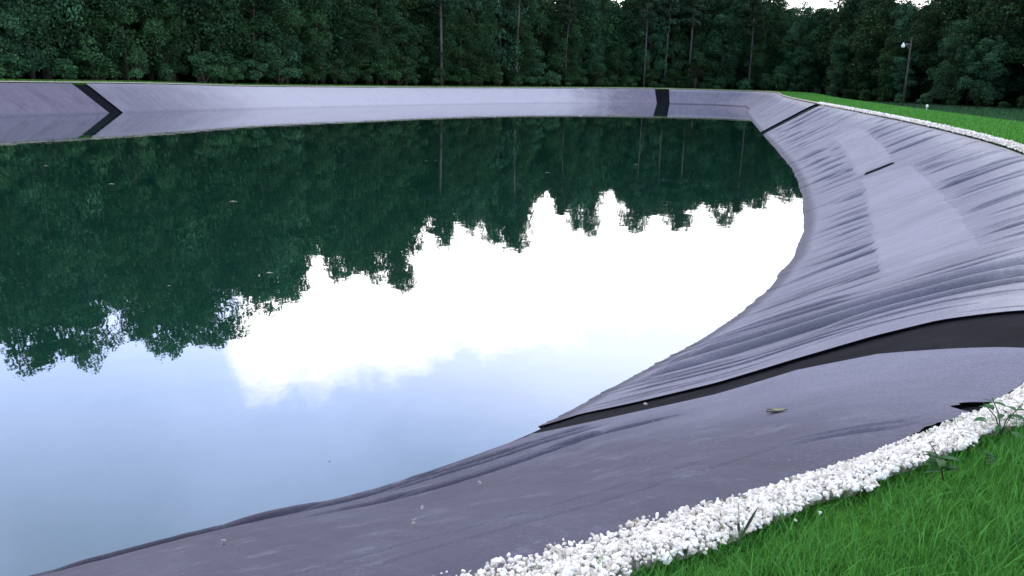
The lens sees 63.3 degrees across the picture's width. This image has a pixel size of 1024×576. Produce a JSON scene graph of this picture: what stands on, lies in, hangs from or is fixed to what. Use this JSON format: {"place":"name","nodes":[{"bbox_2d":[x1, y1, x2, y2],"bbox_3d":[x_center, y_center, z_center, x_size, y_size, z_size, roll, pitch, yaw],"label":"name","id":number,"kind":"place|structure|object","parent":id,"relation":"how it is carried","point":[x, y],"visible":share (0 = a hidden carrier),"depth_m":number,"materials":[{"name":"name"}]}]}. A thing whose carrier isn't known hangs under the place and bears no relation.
{"place":"outdoors","nodes":[
{"label":"outdoors","id":0,"kind":"place"},
{"bbox_2d":[0,78,768,90],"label":"crest grass","id":1,"kind":"structure","parent":0,"point":[2,79],"depth_m":109.82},
{"bbox_2d":[0,103,803,575],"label":"water","id":2,"kind":"structure","parent":0,"point":[352,301],"depth_m":17.36,"materials":[{"name":"liquid"}]},
{"bbox_2d":[0,82,1023,575],"bbox_3d":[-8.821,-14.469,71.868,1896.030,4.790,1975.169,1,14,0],"label":"ground","id":3,"kind":"structure","parent":0,"point":[866,528],"depth_m":3.17,"materials":[{"name":"plant"}]},
{"bbox_2d":[0,0,29,76],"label":"broadleaf tree","id":4,"kind":"object","parent":3,"relation":"on","point":[4,15],"visible":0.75,"depth_m":78.93,"materials":[{"name":"green plant"}]},
{"bbox_2d":[0,52,40,79],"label":"shrub","id":5,"kind":"object","parent":3,"relation":"on","point":[6,59],"visible":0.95,"depth_m":78.84,"materials":[{"name":"green plant"}]},
{"bbox_2d":[0,0,65,79],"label":"broadleaf tree","id":6,"kind":"object","parent":3,"relation":"on","point":[33,18],"visible":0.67,"depth_m":81.97,"materials":[{"name":"green plant"}]},
{"bbox_2d":[7,0,84,80],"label":"broadleaf tree","id":7,"kind":"object","parent":3,"relation":"on","point":[47,71],"visible":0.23,"depth_m":86.12,"materials":[{"name":"green plant"}]},
{"bbox_2d":[14,0,105,79],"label":"broadleaf tree","id":8,"kind":"object","parent":3,"relation":"on","point":[43,73],"visible":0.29,"depth_m":87.25,"materials":[{"name":"green plant"}]},
{"bbox_2d":[50,58,78,79],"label":"shrub","id":9,"kind":"object","parent":3,"relation":"on","point":[65,65],"visible":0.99,"depth_m":82.73,"materials":[{"name":"green plant"}]},
{"bbox_2d":[52,0,119,80],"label":"broadleaf tree","id":10,"kind":"object","parent":3,"relation":"on","point":[89,22],"visible":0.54,"depth_m":87.39,"materials":[{"name":"green plant"}]},
{"bbox_2d":[67,49,121,79],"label":"shrub","id":11,"kind":"object","parent":3,"relation":"on","point":[96,59],"visible":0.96,"depth_m":85.77,"materials":[{"name":"green plant"}]},
{"bbox_2d":[86,0,141,80],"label":"broadleaf tree","id":12,"kind":"object","parent":3,"relation":"on","point":[125,26],"visible":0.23,"depth_m":90.86,"materials":[{"name":"green plant"}]},
{"bbox_2d":[86,0,166,80],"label":"broadleaf tree","id":13,"kind":"object","parent":3,"relation":"on","point":[123,14],"visible":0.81,"depth_m":90.14,"materials":[{"name":"green plant"}]},
{"bbox_2d":[94,0,168,80],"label":"broadleaf tree","id":14,"kind":"object","parent":3,"relation":"on","point":[149,49],"visible":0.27,"depth_m":93.91,"materials":[{"name":"green plant"}]},
{"bbox_2d":[125,46,149,80],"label":"shrub","id":15,"kind":"object","parent":3,"relation":"on","point":[137,58],"visible":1,"depth_m":89.90,"materials":[{"name":"green plant"}]},
{"bbox_2d":[138,0,188,81],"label":"broadleaf tree","id":16,"kind":"object","parent":3,"relation":"on","point":[173,44],"visible":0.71,"depth_m":96.77,"materials":[{"name":"green plant"}]},
{"bbox_2d":[146,0,207,81],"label":"broadleaf tree","id":17,"kind":"object","parent":3,"relation":"on","point":[183,5],"visible":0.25,"depth_m":100.05,"materials":[{"name":"green plant"}]},
{"bbox_2d":[172,0,235,82],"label":"broadleaf tree","id":18,"kind":"object","parent":3,"relation":"on","point":[186,34],"visible":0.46,"depth_m":100.62,"materials":[{"name":"green plant"}]},
{"bbox_2d":[188,51,227,82],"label":"shrub","id":19,"kind":"object","parent":3,"relation":"on","point":[213,70],"visible":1,"depth_m":97.92,"materials":[{"name":"green plant"}]},
{"bbox_2d":[180,0,248,83],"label":"broadleaf tree","id":20,"kind":"object","parent":3,"relation":"on","point":[237,23],"visible":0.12,"depth_m":105.15,"materials":[{"name":"green plant"}]},
{"bbox_2d":[191,0,247,83],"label":"broadleaf tree","id":21,"kind":"object","parent":3,"relation":"on","point":[223,61],"visible":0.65,"depth_m":103.36,"materials":[{"name":"green plant"}]},
{"bbox_2d":[226,0,288,83],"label":"broadleaf tree","id":22,"kind":"object","parent":3,"relation":"on","point":[241,46],"visible":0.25,"depth_m":108.05,"materials":[{"name":"green plant"}]},
{"bbox_2d":[213,0,306,83],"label":"broadleaf tree","id":23,"kind":"object","parent":3,"relation":"on","point":[283,14],"visible":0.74,"depth_m":106.41,"materials":[{"name":"green plant"}]},
{"bbox_2d":[229,0,300,83],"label":"broadleaf tree","id":24,"kind":"object","parent":3,"relation":"on","point":[250,54],"visible":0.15,"depth_m":109.50,"materials":[{"name":"green plant"}]},
{"bbox_2d":[265,56,302,84],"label":"shrub","id":25,"kind":"object","parent":3,"relation":"on","point":[285,73],"visible":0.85,"depth_m":108.46,"materials":[{"name":"green plant"}]},
{"bbox_2d":[264,0,309,84],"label":"broadleaf tree","id":26,"kind":"object","parent":3,"relation":"on","point":[294,46],"visible":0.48,"depth_m":111.97,"materials":[{"name":"green plant"}]},
{"bbox_2d":[297,0,333,84],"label":"broadleaf tree","id":27,"kind":"object","parent":3,"relation":"on","point":[315,18],"visible":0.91,"depth_m":113.29,"materials":[{"name":"green plant"}]},
{"bbox_2d":[309,0,362,84],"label":"broadleaf tree","id":28,"kind":"object","parent":3,"relation":"on","point":[337,17],"visible":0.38,"depth_m":119.85,"materials":[{"name":"green plant"}]},
{"bbox_2d":[308,0,381,84],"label":"broadleaf tree","id":29,"kind":"object","parent":3,"relation":"on","point":[362,57],"visible":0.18,"depth_m":122.51,"materials":[{"name":"green plant"}]},
{"bbox_2d":[325,4,378,81],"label":"broadleaf tree","id":30,"kind":"object","parent":3,"relation":"on","point":[352,62],"visible":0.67,"depth_m":119.95,"materials":[{"name":"green plant"}]},
{"bbox_2d":[341,0,409,85],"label":"broadleaf tree","id":31,"kind":"object","parent":3,"relation":"on","point":[380,18],"visible":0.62,"depth_m":123.76,"materials":[{"name":"green plant"}]},
{"bbox_2d":[349,0,408,85],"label":"broadleaf tree","id":32,"kind":"object","parent":3,"relation":"on","point":[389,37],"visible":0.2,"depth_m":126.24,"materials":[{"name":"green plant"}]},
{"bbox_2d":[371,59,401,84],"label":"shrub","id":33,"kind":"object","parent":3,"relation":"on","point":[388,74],"visible":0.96,"depth_m":123.70,"materials":[{"name":"green plant"}]},
{"bbox_2d":[379,0,431,85],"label":"broadleaf tree","id":34,"kind":"object","parent":3,"relation":"on","point":[415,4],"visible":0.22,"depth_m":131.54,"materials":[{"name":"green plant"}]},
{"bbox_2d":[388,20,427,85],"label":"broadleaf tree","id":35,"kind":"object","parent":3,"relation":"on","point":[407,30],"visible":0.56,"depth_m":130.08,"materials":[{"name":"green plant"}]},
{"bbox_2d":[403,0,446,85],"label":"broadleaf tree","id":36,"kind":"object","parent":3,"relation":"on","point":[427,70],"visible":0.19,"depth_m":136.85,"materials":[{"name":"green plant"}]},
{"bbox_2d":[418,0,458,85],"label":"pine tree","id":37,"kind":"object","parent":3,"relation":"on","point":[427,8],"visible":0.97,"depth_m":132.96,"materials":[{"name":"green plant"}]},
{"bbox_2d":[418,6,464,79],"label":"broadleaf tree","id":38,"kind":"object","parent":3,"relation":"on","point":[450,39],"visible":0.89,"depth_m":135.43,"materials":[{"name":"green plant"}]},
{"bbox_2d":[438,8,481,85],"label":"broadleaf tree","id":39,"kind":"object","parent":3,"relation":"on","point":[467,23],"visible":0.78,"depth_m":138.21,"materials":[{"name":"green plant"}]},
{"bbox_2d":[458,4,500,85],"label":"broadleaf tree","id":40,"kind":"object","parent":3,"relation":"on","point":[480,64],"visible":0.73,"depth_m":142.12,"materials":[{"name":"green plant"}]},
{"bbox_2d":[474,0,528,85],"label":"broadleaf tree","id":41,"kind":"object","parent":3,"relation":"on","point":[500,33],"visible":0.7,"depth_m":147.67,"materials":[{"name":"green plant"}]},
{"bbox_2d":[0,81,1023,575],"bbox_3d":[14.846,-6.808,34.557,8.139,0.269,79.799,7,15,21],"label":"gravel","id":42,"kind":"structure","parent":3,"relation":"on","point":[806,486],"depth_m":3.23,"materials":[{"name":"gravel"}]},
{"bbox_2d":[486,0,538,85],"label":"broadleaf tree","id":43,"kind":"object","parent":3,"relation":"on","point":[521,40],"visible":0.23,"depth_m":150.70,"materials":[{"name":"green plant"}]},
{"bbox_2d":[4,0,1023,107],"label":"wood","id":44,"kind":"object","parent":3,"relation":"on","point":[187,78],"visible":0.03,"depth_m":136.93,"materials":[{"name":"green plant"}]},
{"bbox_2d":[503,19,534,85],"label":"broadleaf tree","id":45,"kind":"object","parent":3,"relation":"on","point":[524,23],"visible":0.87,"depth_m":148.72,"materials":[{"name":"green plant"}]},
{"bbox_2d":[502,0,547,85],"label":"broadleaf tree","id":46,"kind":"object","parent":3,"relation":"on","point":[535,17],"visible":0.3,"depth_m":152.14,"materials":[{"name":"green plant"}]},
{"bbox_2d":[73,84,1023,441],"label":"pond liner","id":47,"kind":"object","parent":3,"relation":"on","point":[1007,330],"visible":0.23,"depth_m":7.70,"materials":[{"name":"rubber"}]},
{"bbox_2d":[0,83,108,116],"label":"fabric sheet","id":48,"kind":"object","parent":47,"relation":"on","point":[23,99],"visible":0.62,"depth_m":74.49,"materials":[{"name":"fabric"}]},
{"bbox_2d":[85,84,656,112],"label":"fabric sheet","id":49,"kind":"object","parent":47,"relation":"on","point":[124,98],"visible":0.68,"depth_m":105.63,"materials":[{"name":"fabric"}]},
{"bbox_2d":[30,347,1023,575],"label":"fabric sheet","id":50,"kind":"object","parent":47,"relation":"on","point":[533,494],"visible":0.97,"depth_m":5.17,"materials":[{"name":"fabric"}]},
{"bbox_2d":[669,89,815,131],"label":"fabric sheet","id":51,"kind":"object","parent":47,"relation":"on","point":[765,111],"visible":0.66,"depth_m":141.53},
{"bbox_2d":[538,105,1023,427],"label":"fabric sheet","id":52,"kind":"object","parent":47,"relation":"on","point":[831,288],"visible":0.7,"depth_m":13.61,"materials":[{"name":"fabric"}]},
{"bbox_2d":[833,128,891,174],"bbox_3d":[16.561,-6.795,39.685,1.504,1.119,18.082,6,15,16],"label":"fabric patch","id":53,"kind":"object","parent":52,"relation":"on","point":[866,152],"visible":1,"depth_m":37.16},
{"bbox_2d":[861,166,978,272],"bbox_3d":[9.921,-2.159,20.904,1.795,1.339,20.404,7,15,20],"label":"fabric patch","id":54,"kind":"object","parent":52,"relation":"on","point":[918,214],"visible":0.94,"depth_m":18.32,"materials":[{"name":"fabric"}]},
{"bbox_2d":[530,0,566,85],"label":"broadleaf tree","id":55,"kind":"object","parent":3,"relation":"on","point":[548,8],"visible":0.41,"depth_m":155.20,"materials":[{"name":"green plant"}]},
{"bbox_2d":[536,11,585,86],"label":"broadleaf tree","id":56,"kind":"object","parent":3,"relation":"on","point":[572,50],"visible":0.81,"depth_m":155.43,"materials":[{"name":"green plant"}]},
{"bbox_2d":[556,0,582,85],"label":"pine tree","id":57,"kind":"object","parent":3,"relation":"on","point":[567,8],"visible":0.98,"depth_m":153.23,"materials":[{"name":"green plant"}]},
{"bbox_2d":[554,0,591,82],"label":"broadleaf tree","id":58,"kind":"object","parent":3,"relation":"on","point":[583,26],"visible":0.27,"depth_m":159.90,"materials":[{"name":"green plant"}]},
{"bbox_2d":[569,0,608,86],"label":"broadleaf tree","id":59,"kind":"object","parent":3,"relation":"on","point":[592,3],"visible":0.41,"depth_m":161.50,"materials":[{"name":"green plant"}]},
{"bbox_2d":[587,0,614,76],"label":"broadleaf tree","id":60,"kind":"object","parent":3,"relation":"on","point":[605,25],"visible":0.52,"depth_m":162.86,"materials":[{"name":"green plant"}]},
{"bbox_2d":[589,0,633,86],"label":"broadleaf tree","id":61,"kind":"object","parent":3,"relation":"on","point":[618,13],"visible":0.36,"depth_m":164.89,"materials":[{"name":"green plant"}]},
{"bbox_2d":[602,40,632,86],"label":"broadleaf tree","id":62,"kind":"object","parent":3,"relation":"on","point":[621,67],"visible":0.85,"depth_m":163.14,"materials":[{"name":"green plant"}]},
{"bbox_2d":[611,0,657,86],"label":"broadleaf tree","id":63,"kind":"object","parent":3,"relation":"on","point":[631,42],"visible":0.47,"depth_m":167.07,"materials":[{"name":"green plant"}]},
{"bbox_2d":[620,0,666,86],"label":"broadleaf tree","id":64,"kind":"object","parent":3,"relation":"on","point":[630,20],"visible":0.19,"depth_m":167.28,"materials":[{"name":"green plant"}]},
{"bbox_2d":[633,0,665,86],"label":"pine tree","id":65,"kind":"object","parent":3,"relation":"on","point":[645,11],"visible":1,"depth_m":162.01,"materials":[{"name":"green plant"}]},
{"bbox_2d":[632,17,667,86],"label":"broadleaf tree","id":66,"kind":"object","parent":3,"relation":"on","point":[658,43],"visible":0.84,"depth_m":164.58,"materials":[{"name":"green plant"}]},
{"bbox_2d":[654,0,680,87],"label":"pine tree","id":67,"kind":"object","parent":3,"relation":"on","point":[675,4],"visible":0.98,"depth_m":162.42,"materials":[{"name":"green plant"}]},
{"bbox_2d":[657,39,690,87],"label":"broadleaf tree","id":68,"kind":"object","parent":3,"relation":"on","point":[674,49],"visible":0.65,"depth_m":166.35,"materials":[{"name":"green plant"}]},
{"bbox_2d":[669,0,717,79],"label":"broadleaf tree","id":69,"kind":"object","parent":3,"relation":"on","point":[704,22],"visible":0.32,"depth_m":168.08,"materials":[{"name":"green plant"}]},
{"bbox_2d":[680,0,708,87],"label":"pine tree","id":70,"kind":"object","parent":3,"relation":"on","point":[689,18],"visible":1,"depth_m":162.68,"materials":[{"name":"green plant"}]},
{"bbox_2d":[687,33,715,87],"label":"broadleaf tree","id":71,"kind":"object","parent":3,"relation":"on","point":[695,57],"visible":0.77,"depth_m":165.92,"materials":[{"name":"green plant"}]},
{"bbox_2d":[698,13,744,88],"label":"broadleaf tree","id":72,"kind":"object","parent":3,"relation":"on","point":[729,22],"visible":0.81,"depth_m":164.73,"materials":[{"name":"green plant"}]},
{"bbox_2d":[702,16,752,88],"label":"broadleaf tree","id":73,"kind":"object","parent":3,"relation":"on","point":[721,53],"visible":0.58,"depth_m":166.02,"materials":[{"name":"green plant"}]},
{"bbox_2d":[712,0,758,89],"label":"broadleaf tree","id":74,"kind":"object","parent":3,"relation":"on","point":[735,4],"visible":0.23,"depth_m":166.46,"materials":[{"name":"green plant"}]},
{"bbox_2d":[727,0,765,89],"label":"broadleaf tree","id":75,"kind":"object","parent":3,"relation":"on","point":[740,42],"visible":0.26,"depth_m":165.59,"materials":[{"name":"green plant"}]},
{"bbox_2d":[741,0,766,89],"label":"pine tree","id":76,"kind":"object","parent":3,"relation":"on","point":[752,22],"visible":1,"depth_m":159.72,"materials":[{"name":"green plant"}]},
{"bbox_2d":[741,29,768,89],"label":"broadleaf tree","id":77,"kind":"object","parent":3,"relation":"on","point":[759,59],"visible":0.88,"depth_m":162.76,"materials":[{"name":"green plant"}]},
{"bbox_2d":[495,401,1023,575],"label":"grass","id":78,"kind":"structure","parent":3,"relation":"on","point":[977,559],"depth_m":3.04,"materials":[{"name":"plant"}]},
{"bbox_2d":[921,442,962,480],"bbox_3d":[1.771,0.714,3.473,0.162,0.174,0.145,-7,16,-29],"label":"weed","id":79,"kind":"object","parent":78,"relation":"on","point":[936,459],"visible":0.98,"depth_m":3.45,"materials":[{"name":"green plant"}]},
{"bbox_2d":[734,4,786,90],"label":"broadleaf tree","id":80,"kind":"object","parent":3,"relation":"on","point":[767,11],"visible":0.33,"depth_m":164.15,"materials":[{"name":"green plant"}]},
{"bbox_2d":[749,0,792,90],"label":"broadleaf tree","id":81,"kind":"object","parent":3,"relation":"on","point":[780,5],"visible":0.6,"depth_m":163.24,"materials":[{"name":"green plant"}]},
{"bbox_2d":[760,19,799,90],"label":"broadleaf tree","id":82,"kind":"object","parent":3,"relation":"on","point":[783,43],"visible":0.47,"depth_m":162.82,"materials":[{"name":"green plant"}]},
{"bbox_2d":[785,48,818,91],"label":"broadleaf tree","id":83,"kind":"object","parent":3,"relation":"on","point":[805,55],"visible":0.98,"depth_m":157.30,"materials":[{"name":"green plant"}]},
{"bbox_2d":[781,0,826,91],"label":"broadleaf tree","id":84,"kind":"object","parent":3,"relation":"on","point":[808,9],"visible":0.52,"depth_m":158.57,"materials":[{"name":"green plant"}]},
{"bbox_2d":[793,6,834,91],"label":"broadleaf tree","id":85,"kind":"object","parent":3,"relation":"on","point":[815,41],"visible":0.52,"depth_m":158.04,"materials":[{"name":"green plant"}]},
{"bbox_2d":[798,8,839,91],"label":"broadleaf tree","id":86,"kind":"object","parent":3,"relation":"on","point":[812,80],"visible":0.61,"depth_m":157.31,"materials":[{"name":"green plant"}]},
{"bbox_2d":[825,39,849,96],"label":"broadleaf tree","id":87,"kind":"object","parent":3,"relation":"on","point":[839,70],"visible":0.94,"depth_m":149.68,"materials":[{"name":"green plant"}]},
{"bbox_2d":[817,0,866,93],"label":"broadleaf tree","id":88,"kind":"object","parent":3,"relation":"on","point":[842,11],"visible":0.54,"depth_m":151.53,"materials":[{"name":"green plant"}]},
{"bbox_2d":[846,47,881,100],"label":"broadleaf tree","id":89,"kind":"object","parent":3,"relation":"on","point":[855,70],"visible":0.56,"depth_m":143.45,"materials":[{"name":"green plant"}]},
{"bbox_2d":[847,0,907,100],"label":"broadleaf tree","id":90,"kind":"object","parent":3,"relation":"on","point":[877,4],"visible":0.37,"depth_m":142.87,"materials":[{"name":"green plant"}]},
{"bbox_2d":[843,0,925,101],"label":"broadleaf tree","id":91,"kind":"object","parent":3,"relation":"on","point":[866,35],"visible":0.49,"depth_m":141.15,"materials":[{"name":"green plant"}]},
{"bbox_2d":[762,90,1023,143],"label":"bank grass","id":92,"kind":"structure","parent":3,"relation":"on","point":[900,110],"depth_m":46.57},
{"bbox_2d":[871,34,914,101],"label":"broadleaf tree","id":93,"kind":"object","parent":3,"relation":"on","point":[890,44],"visible":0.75,"depth_m":135.96,"materials":[{"name":"green plant"}]},
{"bbox_2d":[882,56,916,102],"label":"broadleaf tree","id":94,"kind":"object","parent":3,"relation":"on","point":[899,61],"visible":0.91,"depth_m":134.71,"materials":[{"name":"green plant"}]},
{"bbox_2d":[879,0,927,101],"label":"broadleaf tree","id":95,"kind":"object","parent":3,"relation":"on","point":[907,10],"visible":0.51,"depth_m":135.10,"materials":[{"name":"green plant"}]},
{"bbox_2d":[905,0,963,103],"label":"broadleaf tree","id":96,"kind":"object","parent":3,"relation":"on","point":[934,20],"visible":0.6,"depth_m":131.99,"materials":[{"name":"green plant"}]},
{"bbox_2d":[926,35,970,105],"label":"broadleaf tree","id":97,"kind":"object","parent":3,"relation":"on","point":[942,41],"visible":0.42,"depth_m":129.42,"materials":[{"name":"green plant"}]},
{"bbox_2d":[931,0,980,104],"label":"broadleaf tree","id":98,"kind":"object","parent":3,"relation":"on","point":[958,6],"visible":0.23,"depth_m":128.77,"materials":[{"name":"green plant"}]},
{"bbox_2d":[930,19,984,104],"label":"broadleaf tree","id":99,"kind":"object","parent":3,"relation":"on","point":[951,73],"visible":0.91,"depth_m":125.05,"materials":[{"name":"green plant"}]},
{"bbox_2d":[953,0,1005,106],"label":"broadleaf tree","id":100,"kind":"object","parent":3,"relation":"on","point":[976,2],"visible":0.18,"depth_m":126.21,"materials":[{"name":"green plant"}]},
{"bbox_2d":[956,35,1009,107],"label":"broadleaf tree","id":101,"kind":"object","parent":3,"relation":"on","point":[983,90],"visible":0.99,"depth_m":121.56,"materials":[{"name":"green plant"}]},
{"bbox_2d":[956,0,1023,107],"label":"broadleaf tree","id":102,"kind":"object","parent":3,"relation":"on","point":[1012,52],"visible":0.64,"depth_m":121.92,"materials":[{"name":"green plant"}]},
{"bbox_2d":[962,0,1021,105],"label":"broadleaf tree","id":103,"kind":"object","parent":3,"relation":"on","point":[1003,35],"visible":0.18,"depth_m":125.04,"materials":[{"name":"green plant"}]},
{"bbox_2d":[974,397,1023,437],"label":"weed","id":104,"kind":"object","parent":3,"relation":"on","point":[1000,416],"visible":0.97,"depth_m":3.96,"materials":[{"name":"green plant"}]},
{"bbox_2d":[555,0,930,10],"label":"sky","id":105,"kind":"structure","parent":0,"point":[819,3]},
{"bbox_2d":[823,94,1023,121],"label":"field grass","id":106,"kind":"structure","parent":0,"point":[983,112],"depth_m":107.01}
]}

